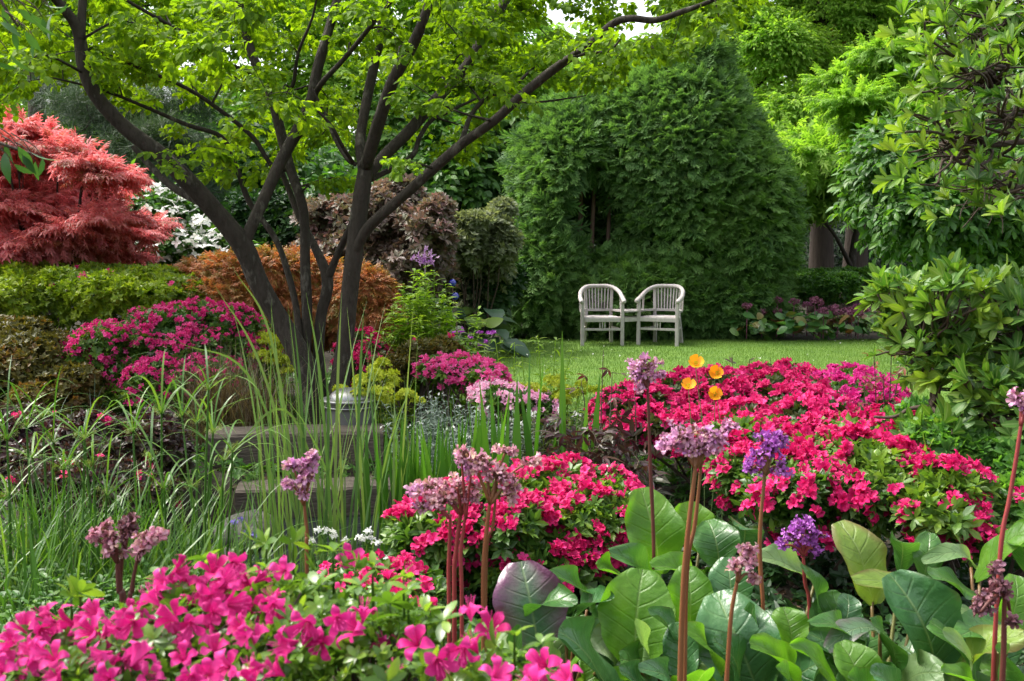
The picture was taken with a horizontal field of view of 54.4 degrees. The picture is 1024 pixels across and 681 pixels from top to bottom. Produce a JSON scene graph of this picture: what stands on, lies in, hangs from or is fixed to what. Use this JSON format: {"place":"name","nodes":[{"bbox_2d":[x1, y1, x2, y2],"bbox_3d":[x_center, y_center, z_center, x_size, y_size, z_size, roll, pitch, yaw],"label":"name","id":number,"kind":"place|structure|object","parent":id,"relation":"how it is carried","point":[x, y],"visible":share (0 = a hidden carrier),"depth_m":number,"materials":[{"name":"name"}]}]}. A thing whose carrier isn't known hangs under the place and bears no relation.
{"place":"outdoors","nodes":[
{"label":"outdoors","id":0,"kind":"place"},
{"bbox_2d":[73,514,379,588],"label":"grass","id":1,"kind":"structure","parent":0,"point":[316,534],"depth_m":5.75,"materials":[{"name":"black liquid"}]},
{"bbox_2d":[0,369,184,608],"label":"umbrella sedge","id":2,"kind":"object","parent":1,"relation":"in","point":[32,506],"visible":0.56,"depth_m":3.93,"materials":[{"name":"plant"}]},
{"bbox_2d":[213,509,281,552],"bbox_3d":[-1.488,1.091,5.627,0.372,0.256,0.408,0,5,0],"label":"rock","id":3,"kind":"object","parent":1,"relation":"in","point":[239,524],"visible":0.25,"depth_m":5.50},
{"bbox_2d":[235,476,390,517],"bbox_3d":[-1.224,1.002,6.340,1.010,0.213,0.310,-1,5,-8],"label":"timber step","id":4,"kind":"object","parent":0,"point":[240,495],"visible":0.3,"depth_m":6.20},
{"bbox_2d":[0,266,1023,678],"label":"ground","id":5,"kind":"structure","parent":0,"point":[328,356],"depth_m":6.30,"materials":[{"name":"soil"}]},
{"bbox_2d":[0,0,69,183],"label":"cherry tree","id":6,"kind":"object","parent":5,"relation":"on","point":[24,155],"visible":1,"depth_m":2.63,"materials":[{"name":"green plant"}]},
{"bbox_2d":[26,4,56,313],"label":"broadleaf tree","id":7,"kind":"object","parent":5,"relation":"on","point":[31,109],"depth_m":23.49,"materials":[{"name":"green plant"}]},
{"bbox_2d":[0,314,112,419],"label":"berberis shrub","id":8,"kind":"object","parent":5,"relation":"on","point":[26,342],"visible":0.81,"depth_m":7.75,"materials":[{"name":"green plant"}]},
{"bbox_2d":[0,356,144,620],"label":"umbrella sedge","id":9,"kind":"object","parent":5,"relation":"on","point":[8,490],"visible":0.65,"depth_m":3.85,"materials":[{"name":"plant"}]},
{"bbox_2d":[0,477,149,632],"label":"sedge clump","id":10,"kind":"object","parent":5,"relation":"on","point":[32,585],"visible":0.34,"depth_m":3.44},
{"bbox_2d":[0,104,185,325],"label":"japanese maple","id":11,"kind":"object","parent":5,"relation":"on","point":[57,210],"visible":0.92,"depth_m":10.42,"materials":[{"name":"red plant"}]},
{"bbox_2d":[0,401,195,526],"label":"purple leaf shrub","id":12,"kind":"object","parent":5,"relation":"on","point":[174,442],"visible":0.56,"depth_m":5.84,"materials":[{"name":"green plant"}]},
{"bbox_2d":[0,259,209,371],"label":"azalea shrub","id":13,"kind":"object","parent":5,"relation":"on","point":[112,288],"visible":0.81,"depth_m":9.54,"materials":[{"name":"green plant"}]},
{"bbox_2d":[0,0,226,165],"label":"broadleaf tree","id":14,"kind":"object","parent":5,"relation":"on","point":[67,37],"visible":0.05,"depth_m":26.55,"materials":[{"name":"green plant"}]},
{"bbox_2d":[9,71,236,313],"bbox_3d":[-6.904,-2.575,17.786,4.483,5.144,2.844,2,6,24],"label":"pine tree","id":15,"kind":"object","parent":5,"relation":"on","point":[69,98],"visible":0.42,"depth_m":17.22,"materials":[{"name":"green plant"}]},
{"bbox_2d":[85,512,169,603],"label":"bergenia plant","id":16,"kind":"object","parent":5,"relation":"on","point":[128,528],"visible":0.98,"depth_m":2.34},
{"bbox_2d":[0,396,302,614],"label":"umbrella sedge","id":17,"kind":"object","parent":5,"relation":"on","point":[105,493],"visible":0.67,"depth_m":3.77,"materials":[{"name":"plant"}]},
{"bbox_2d":[8,477,303,612],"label":"sedge clump","id":18,"kind":"object","parent":5,"relation":"on","point":[203,550],"visible":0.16,"depth_m":3.68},
{"bbox_2d":[0,554,321,671],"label":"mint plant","id":19,"kind":"object","parent":5,"relation":"on","point":[106,603],"visible":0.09,"depth_m":3.36,"materials":[{"name":"green plant"}]},
{"bbox_2d":[43,296,287,421],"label":"azalea shrub","id":20,"kind":"object","parent":5,"relation":"on","point":[97,342],"visible":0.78,"depth_m":8.14,"materials":[{"name":"pink plant"}]},
{"bbox_2d":[28,350,339,608],"bbox_3d":[-1.472,0.779,4.149,1.272,1.485,0.969,2,6,24],"label":"umbrella sedge","id":21,"kind":"object","parent":5,"relation":"on","point":[163,486],"visible":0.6,"depth_m":4.03,"materials":[{"name":"plant"}]},
{"bbox_2d":[107,159,261,354],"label":"dogwood shrub","id":22,"kind":"object","parent":5,"relation":"on","point":[197,234],"visible":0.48,"depth_m":13.23,"materials":[{"name":"white plant"}]},
{"bbox_2d":[34,339,374,585],"bbox_3d":[-1.271,0.749,4.237,1.399,1.563,1.190,0,5,0],"label":"umbrella sedge","id":23,"kind":"object","parent":5,"relation":"on","point":[211,427],"visible":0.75,"depth_m":4.15,"materials":[{"name":"plant"}]},
{"bbox_2d":[99,388,316,574],"bbox_3d":[-1.268,0.887,4.322,1.253,1.372,1.109,3,6,26],"label":"umbrella sedge","id":24,"kind":"object","parent":5,"relation":"on","point":[231,487],"visible":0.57,"depth_m":4.19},
{"bbox_2d":[61,88,378,202],"bbox_3d":[-5.551,-2.667,19.632,4.775,4.904,7.225,-5,7,-44],"label":"broadleaf tree","id":25,"kind":"object","parent":5,"relation":"on","point":[316,167],"visible":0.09,"depth_m":18.88,"materials":[{"name":"green plant"}]},
{"bbox_2d":[128,332,325,448],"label":"fountain grass","id":26,"kind":"object","parent":5,"relation":"on","point":[234,413],"depth_m":7.39,"materials":[{"name":"brown plant"}]},
{"bbox_2d":[167,242,343,394],"bbox_3d":[-2.642,-0.178,10.375,2.145,1.728,1.745,0,5,0],"label":"laceleaf maple","id":27,"kind":"object","parent":5,"relation":"on","point":[216,268],"visible":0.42,"depth_m":9.96,"materials":[{"name":"orange plant"}]},
{"bbox_2d":[210,185,315,249],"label":"evergreen shrub","id":28,"kind":"object","parent":5,"relation":"on","point":[278,212],"visible":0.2,"depth_m":15.52,"materials":[{"name":"green plant"}]},
{"bbox_2d":[177,269,363,577],"bbox_3d":[-1.167,0.569,4.922,0.905,1.872,0.103,0,5,0],"label":"reed clump","id":29,"kind":"object","parent":5,"relation":"on","point":[325,503],"visible":0.72,"depth_m":4.91,"materials":[{"name":"plant"}]},
{"bbox_2d":[241,330,299,421],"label":"euphorbia plant","id":30,"kind":"object","parent":5,"relation":"on","point":[283,359],"visible":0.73,"depth_m":8.46,"materials":[{"name":"green plant"}]},
{"bbox_2d":[223,298,326,579],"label":"reed clump","id":31,"kind":"object","parent":5,"relation":"on","point":[276,521],"visible":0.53,"depth_m":5.00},
{"bbox_2d":[139,0,435,180],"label":"broadleaf tree","id":32,"kind":"object","parent":5,"relation":"on","point":[343,84],"visible":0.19,"depth_m":23.68,"materials":[{"name":"green plant"}]},
{"bbox_2d":[0,521,582,680],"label":"azalea shrub","id":33,"kind":"object","parent":5,"relation":"on","point":[230,622],"visible":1,"depth_m":1.46,"materials":[{"name":"pink plant"}]},
{"bbox_2d":[205,423,383,472],"bbox_3d":[-1.491,0.751,6.920,1.186,0.294,0.349,-1,5,-7],"label":"timber step","id":34,"kind":"object","parent":5,"relation":"on","point":[239,434],"visible":0.44,"depth_m":6.77,"materials":[{"name":"wood"}]},
{"bbox_2d":[280,449,320,576],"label":"bergenia plant","id":35,"kind":"object","parent":5,"relation":"on","point":[304,478],"visible":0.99,"depth_m":2.64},
{"bbox_2d":[244,308,398,578],"bbox_3d":[-0.969,0.645,5.155,0.858,1.685,0.571,-1,5,-12],"label":"reed clump","id":36,"kind":"object","parent":5,"relation":"on","point":[320,539],"visible":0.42,"depth_m":5.10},
{"bbox_2d":[275,306,414,571],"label":"reed clump","id":37,"kind":"object","parent":5,"relation":"on","point":[360,481],"visible":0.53,"depth_m":4.99,"materials":[{"name":"plant"}]},
{"bbox_2d":[309,526,387,574],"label":"bugle plant","id":38,"kind":"object","parent":5,"relation":"on","point":[360,537],"visible":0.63,"depth_m":4.62,"materials":[{"name":"white plant"}]},
{"bbox_2d":[320,387,377,424],"bbox_3d":[-1.166,0.644,7.187,0.418,0.615,0.418,0,5,0],"label":"bollard lamp","id":39,"kind":"object","parent":5,"relation":"on","point":[346,411],"visible":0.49,"depth_m":7.03,"materials":[{"name":"silver metal"}]},
{"bbox_2d":[330,326,395,410],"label":"azalea shrub","id":40,"kind":"object","parent":5,"relation":"on","point":[380,346],"visible":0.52,"depth_m":9.16,"materials":[{"name":"plant"}]},
{"bbox_2d":[318,259,408,394],"bbox_3d":[-1.519,-0.115,10.296,1.045,1.510,0.896,0,5,0],"label":"laceleaf maple","id":41,"kind":"object","parent":5,"relation":"on","point":[378,290],"visible":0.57,"depth_m":10.01,"materials":[{"name":"orange plant"}]},
{"bbox_2d":[288,172,462,341],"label":"smoke bush","id":42,"kind":"object","parent":5,"relation":"on","point":[415,223],"visible":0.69,"depth_m":13.24,"materials":[{"name":"brown plant"}]},
{"bbox_2d":[293,304,460,561],"bbox_3d":[-0.648,0.648,5.136,0.878,1.743,0.689,0,5,0],"label":"reed clump","id":43,"kind":"object","parent":5,"relation":"on","point":[393,485],"visible":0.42,"depth_m":4.99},
{"bbox_2d":[332,355,426,454],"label":"euphorbia plant","id":44,"kind":"object","parent":5,"relation":"on","point":[392,375],"visible":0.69,"depth_m":7.25,"materials":[{"name":"green plant"}]},
{"bbox_2d":[317,549,451,680],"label":"azalea shrub","id":45,"kind":"object","parent":5,"relation":"on","point":[433,585],"visible":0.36,"depth_m":3.26,"materials":[{"name":"pink plant"}]},
{"bbox_2d":[0,0,773,423],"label":"multi stem tree","id":46,"kind":"object","parent":5,"relation":"on","point":[130,46],"visible":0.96,"depth_m":7.90,"materials":[{"name":"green plant"}]},
{"bbox_2d":[375,410,431,561],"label":"iris plant","id":47,"kind":"object","parent":5,"relation":"on","point":[399,492],"visible":0.19,"depth_m":5.07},
{"bbox_2d":[366,332,467,424],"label":"berberis shrub","id":48,"kind":"object","parent":5,"relation":"on","point":[399,359],"visible":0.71,"depth_m":8.70,"materials":[{"name":"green plant"}]},
{"bbox_2d":[364,245,491,412],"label":"phlox plant","id":49,"kind":"object","parent":5,"relation":"on","point":[425,318],"visible":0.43,"depth_m":9.38,"materials":[{"name":"green plant"}]},
{"bbox_2d":[362,381,509,559],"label":"iris plant","id":50,"kind":"object","parent":5,"relation":"on","point":[482,440],"visible":0.27,"depth_m":4.97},
{"bbox_2d":[2,3,875,226],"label":"distant woods","id":51,"kind":"object","parent":5,"relation":"on","point":[574,25],"depth_m":46.47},
{"bbox_2d":[345,64,536,211],"bbox_3d":[-1.182,-3.538,23.287,5.743,6.029,4.595,0,5,0],"label":"broadleaf tree","id":52,"kind":"object","parent":5,"relation":"on","point":[454,179],"visible":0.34,"depth_m":22.05,"materials":[{"name":"green plant"}]},
{"bbox_2d":[400,401,488,496],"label":"iris plant","id":53,"kind":"object","parent":5,"relation":"on","point":[444,460],"visible":0.17,"depth_m":5.01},
{"bbox_2d":[411,349,514,443],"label":"azalea shrub","id":54,"kind":"object","parent":5,"relation":"on","point":[460,369],"visible":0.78,"depth_m":7.86,"materials":[{"name":"pink plant"}]},
{"bbox_2d":[381,391,550,477],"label":"silver plant","id":55,"kind":"object","parent":5,"relation":"on","point":[431,422],"visible":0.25,"depth_m":6.53,"materials":[{"name":"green plant"}]},
{"bbox_2d":[350,0,583,208],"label":"broadleaf tree","id":56,"kind":"object","parent":5,"relation":"on","point":[537,92],"visible":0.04,"depth_m":24.63,"materials":[{"name":"green plant"}]},
{"bbox_2d":[17,123,928,303],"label":"undergrowth","id":57,"kind":"object","parent":5,"relation":"on","point":[838,258],"depth_m":29.72,"materials":[{"name":"green plant"}]},
{"bbox_2d":[403,443,543,658],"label":"bergenia plant","id":58,"kind":"object","parent":5,"relation":"on","point":[433,495],"visible":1,"depth_m":2.62,"materials":[{"name":"plant"}]},
{"bbox_2d":[420,261,531,339],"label":"laurel shrub","id":59,"kind":"object","parent":5,"relation":"on","point":[503,301],"visible":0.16,"depth_m":15.37,"materials":[{"name":"green plant"}]},
{"bbox_2d":[430,195,526,349],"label":"olive willow shrub","id":60,"kind":"object","parent":5,"relation":"on","point":[491,242],"visible":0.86,"depth_m":14.61,"materials":[{"name":"green plant"}]},
{"bbox_2d":[436,306,530,357],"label":"hosta plant","id":61,"kind":"object","parent":5,"relation":"on","point":[502,330],"visible":0.55,"depth_m":14.07,"materials":[{"name":"green plant"}]},
{"bbox_2d":[0,364,1018,675],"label":"ground cover","id":62,"kind":"object","parent":5,"relation":"on","point":[672,478],"visible":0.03,"depth_m":6.53,"materials":[{"name":"green plant"}]},
{"bbox_2d":[466,376,558,460],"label":"azalea shrub","id":63,"kind":"object","parent":5,"relation":"on","point":[500,389],"visible":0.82,"depth_m":7.16,"materials":[{"name":"pink plant"}]},
{"bbox_2d":[1,391,1023,677],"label":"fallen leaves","id":64,"kind":"object","parent":5,"relation":"on","point":[579,599],"visible":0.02,"depth_m":4.49,"materials":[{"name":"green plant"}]},
{"bbox_2d":[380,451,653,604],"bbox_3d":[0.092,0.844,4.211,1.304,0.663,0.901,-3,6,-32],"label":"azalea shrub","id":65,"kind":"object","parent":5,"relation":"on","point":[552,518],"visible":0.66,"depth_m":3.95,"materials":[{"name":"pink plant"}]},
{"bbox_2d":[461,352,589,435],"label":"lily plant","id":66,"kind":"object","parent":5,"relation":"on","point":[572,414],"visible":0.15,"depth_m":8.31,"materials":[{"name":"green plant"}]},
{"bbox_2d":[467,335,599,463],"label":"iris plant","id":67,"kind":"object","parent":5,"relation":"on","point":[516,439],"visible":0.37,"depth_m":5.25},
{"bbox_2d":[490,335,577,418],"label":"lily plant","id":68,"kind":"object","parent":5,"relation":"on","point":[538,358],"visible":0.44,"depth_m":8.68,"materials":[{"name":"green plant"}]},
{"bbox_2d":[507,373,604,456],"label":"euphorbia plant","id":69,"kind":"object","parent":5,"relation":"on","point":[550,379],"visible":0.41,"depth_m":7.44,"materials":[{"name":"green plant"}]},
{"bbox_2d":[457,560,661,680],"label":"bergenia plant","id":70,"kind":"object","parent":5,"relation":"on","point":[540,598],"visible":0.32,"depth_m":2.95,"materials":[{"name":"plant"}]},
{"bbox_2d":[509,407,648,475],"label":"silver plant","id":71,"kind":"object","parent":5,"relation":"on","point":[568,424],"visible":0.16,"depth_m":6.59,"materials":[{"name":"grey plant"}]},
{"bbox_2d":[539,408,673,495],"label":"shrub","id":72,"kind":"object","parent":5,"relation":"on","point":[607,440],"visible":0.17,"depth_m":5.03,"materials":[{"name":"brown plant"}]},
{"bbox_2d":[566,350,647,481],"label":"peony plant","id":73,"kind":"object","parent":5,"relation":"on","point":[610,399],"visible":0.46,"depth_m":5.64,"materials":[{"name":"green plant"}]},
{"bbox_2d":[494,23,812,340],"bbox_3d":[2.378,-2.773,18.082,5.934,6.351,4.132,0,5,0],"label":"cypress tree","id":74,"kind":"object","parent":5,"relation":"on","point":[691,162],"visible":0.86,"depth_m":16.74,"materials":[{"name":"green plant"}]},
{"bbox_2d":[579,351,779,680],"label":"bergenia plant","id":75,"kind":"object","parent":5,"relation":"on","point":[644,612],"visible":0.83,"depth_m":2.92,"materials":[{"name":"plant"}]},
{"bbox_2d":[688,354,704,506],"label":"poppy flower","id":76,"kind":"object","parent":5,"relation":"on","point":[696,361],"visible":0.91,"depth_m":5.03,"materials":[{"name":"orange plant"}]},
{"bbox_2d":[708,386,722,511],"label":"poppy flower","id":77,"kind":"object","parent":5,"relation":"on","point":[718,393],"visible":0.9,"depth_m":5.03,"materials":[{"name":"orange plant"}]},
{"bbox_2d":[416,521,1023,680],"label":"ground cover","id":78,"kind":"object","parent":5,"relation":"on","point":[825,562],"visible":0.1,"depth_m":4.16,"materials":[{"name":"green plant"}]},
{"bbox_2d":[583,357,867,495],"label":"azalea shrub","id":79,"kind":"object","parent":5,"relation":"on","point":[782,387],"visible":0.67,"depth_m":6.14,"materials":[{"name":"pink plant"}]},
{"bbox_2d":[668,429,866,680],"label":"bergenia plant","id":80,"kind":"object","parent":5,"relation":"on","point":[736,632],"visible":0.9,"depth_m":2.79,"materials":[{"name":"plant"}]},
{"bbox_2d":[649,0,918,134],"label":"broadleaf tree","id":81,"kind":"object","parent":5,"relation":"on","point":[778,35],"visible":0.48,"depth_m":22.80,"materials":[{"name":"green plant"}]},
{"bbox_2d":[750,296,818,336],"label":"bergenia plant","id":82,"kind":"object","parent":5,"relation":"on","point":[797,318],"visible":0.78,"depth_m":16.60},
{"bbox_2d":[767,112,858,323],"bbox_3d":[6.672,-2.562,20.344,4.758,4.714,3.818,-1,5,-13],"label":"maple tree","id":83,"kind":"object","parent":5,"relation":"on","point":[814,155],"visible":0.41,"depth_m":18.97,"materials":[{"name":"green plant"}]},
{"bbox_2d":[806,0,833,312],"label":"broadleaf tree","id":84,"kind":"object","parent":5,"relation":"on","point":[821,249],"visible":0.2,"depth_m":24.24,"materials":[{"name":"brown plant"}]},
{"bbox_2d":[796,270,864,336],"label":"box bush","id":85,"kind":"object","parent":5,"relation":"on","point":[845,283],"visible":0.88,"depth_m":17.47,"materials":[{"name":"green plant"}]},
{"bbox_2d":[802,301,870,339],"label":"bergenia plant","id":86,"kind":"object","parent":5,"relation":"on","point":[847,328],"visible":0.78,"depth_m":16.70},
{"bbox_2d":[694,402,1014,589],"bbox_3d":[1.498,0.725,4.455,1.312,0.801,1.701,0,5,0],"label":"azalea shrub","id":87,"kind":"object","parent":5,"relation":"on","point":[860,468],"visible":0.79,"depth_m":3.98,"materials":[{"name":"pink plant"}]},
{"bbox_2d":[838,12,875,312],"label":"broadleaf tree","id":88,"kind":"object","parent":5,"relation":"on","point":[862,260],"visible":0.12,"depth_m":24.66,"materials":[{"name":"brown plant"}]},
{"bbox_2d":[810,361,914,409],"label":"azalea shrub","id":89,"kind":"object","parent":5,"relation":"on","point":[847,379],"visible":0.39,"depth_m":6.45,"materials":[{"name":"pink plant"}]},
{"bbox_2d":[793,265,955,315],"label":"clipped hedge","id":90,"kind":"object","parent":5,"relation":"on","point":[806,273],"visible":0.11,"depth_m":19.65,"materials":[{"name":"green plant"}]},
{"bbox_2d":[798,26,968,169],"bbox_3d":[5.527,-2.082,14.515,2.730,4.808,2.613,1,5,13],"label":"maple tree","id":91,"kind":"object","parent":5,"relation":"on","point":[858,95],"visible":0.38,"depth_m":14.13,"materials":[{"name":"green plant"}]},
{"bbox_2d":[858,346,919,407],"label":"peony plant","id":92,"kind":"object","parent":5,"relation":"on","point":[869,384],"visible":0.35,"depth_m":6.01,"materials":[{"name":"green plant"}]},
{"bbox_2d":[807,520,990,680],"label":"bergenia plant","id":93,"kind":"object","parent":5,"relation":"on","point":[919,600],"visible":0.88,"depth_m":2.85,"materials":[{"name":"plant"}]},
{"bbox_2d":[832,0,1023,309],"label":"broadleaf tree","id":94,"kind":"object","parent":5,"relation":"on","point":[918,4],"visible":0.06,"depth_m":24.00,"materials":[{"name":"green plant"}]},
{"bbox_2d":[847,247,1023,455],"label":"rhododendron shrub","id":95,"kind":"object","parent":5,"relation":"on","point":[912,308],"visible":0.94,"depth_m":4.38,"materials":[{"name":"green plant"}]},
{"bbox_2d":[864,0,1023,233],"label":"rhododendron tree","id":96,"kind":"object","parent":5,"relation":"on","point":[966,62],"visible":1,"depth_m":3.99,"materials":[{"name":"green plant"}]},
{"bbox_2d":[869,393,1023,596],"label":"azalea shrub","id":97,"kind":"object","parent":5,"relation":"on","point":[997,458],"visible":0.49,"depth_m":4.16,"materials":[{"name":"green plant"}]},
{"bbox_2d":[898,386,1023,680],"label":"bergenia plant","id":98,"kind":"object","parent":5,"relation":"on","point":[993,635],"visible":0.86,"depth_m":2.79,"materials":[{"name":"plant"}]},
{"bbox_2d":[9,0,1022,255],"label":"sky","id":99,"kind":"structure","parent":0,"point":[556,16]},
{"bbox_2d":[382,338,1013,420],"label":"lawn","id":100,"kind":"structure","parent":0,"point":[763,345],"depth_m":14.14,"materials":[{"name":"plant"}]},
{"bbox_2d":[440,326,495,414],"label":"campion plant","id":101,"kind":"object","parent":100,"relation":"on","point":[491,332],"visible":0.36,"depth_m":10.39,"materials":[{"name":"purple plant"}]},
{"bbox_2d":[463,317,502,328],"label":"hosta plant","id":102,"kind":"object","parent":100,"relation":"on","point":[492,322],"visible":0.8,"depth_m":13.25,"materials":[{"name":"green plant"}]},
{"bbox_2d":[578,284,684,346],"bbox_3d":[1.923,-0.402,15.947,1.745,0.987,0.903,0,5,0],"label":"companion seat","id":103,"kind":"object","parent":100,"relation":"on","point":[654,318],"visible":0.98,"depth_m":15.90,"materials":[{"name":"white wood"}]},
{"bbox_2d":[724,303,787,340],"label":"bergenia plant","id":104,"kind":"object","parent":100,"relation":"on","point":[755,326],"visible":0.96,"depth_m":16.44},
{"bbox_2d":[772,296,843,338],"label":"bergenia plant","id":105,"kind":"object","parent":100,"relation":"on","point":[813,322],"visible":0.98,"depth_m":16.52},
{"bbox_2d":[829,302,884,337],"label":"bergenia plant","id":106,"kind":"object","parent":100,"relation":"on","point":[866,318],"visible":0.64,"depth_m":16.59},
{"bbox_2d":[965,65,1023,350],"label":"broadleaf tree","id":107,"kind":"object","parent":100,"relation":"on","point":[1015,91],"visible":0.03,"depth_m":12.35,"materials":[{"name":"green plant"}]},
{"bbox_2d":[825,70,1023,314],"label":"broadleaf tree","id":108,"kind":"object","parent":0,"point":[891,216],"visible":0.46,"depth_m":11.82,"materials":[{"name":"green plant"}]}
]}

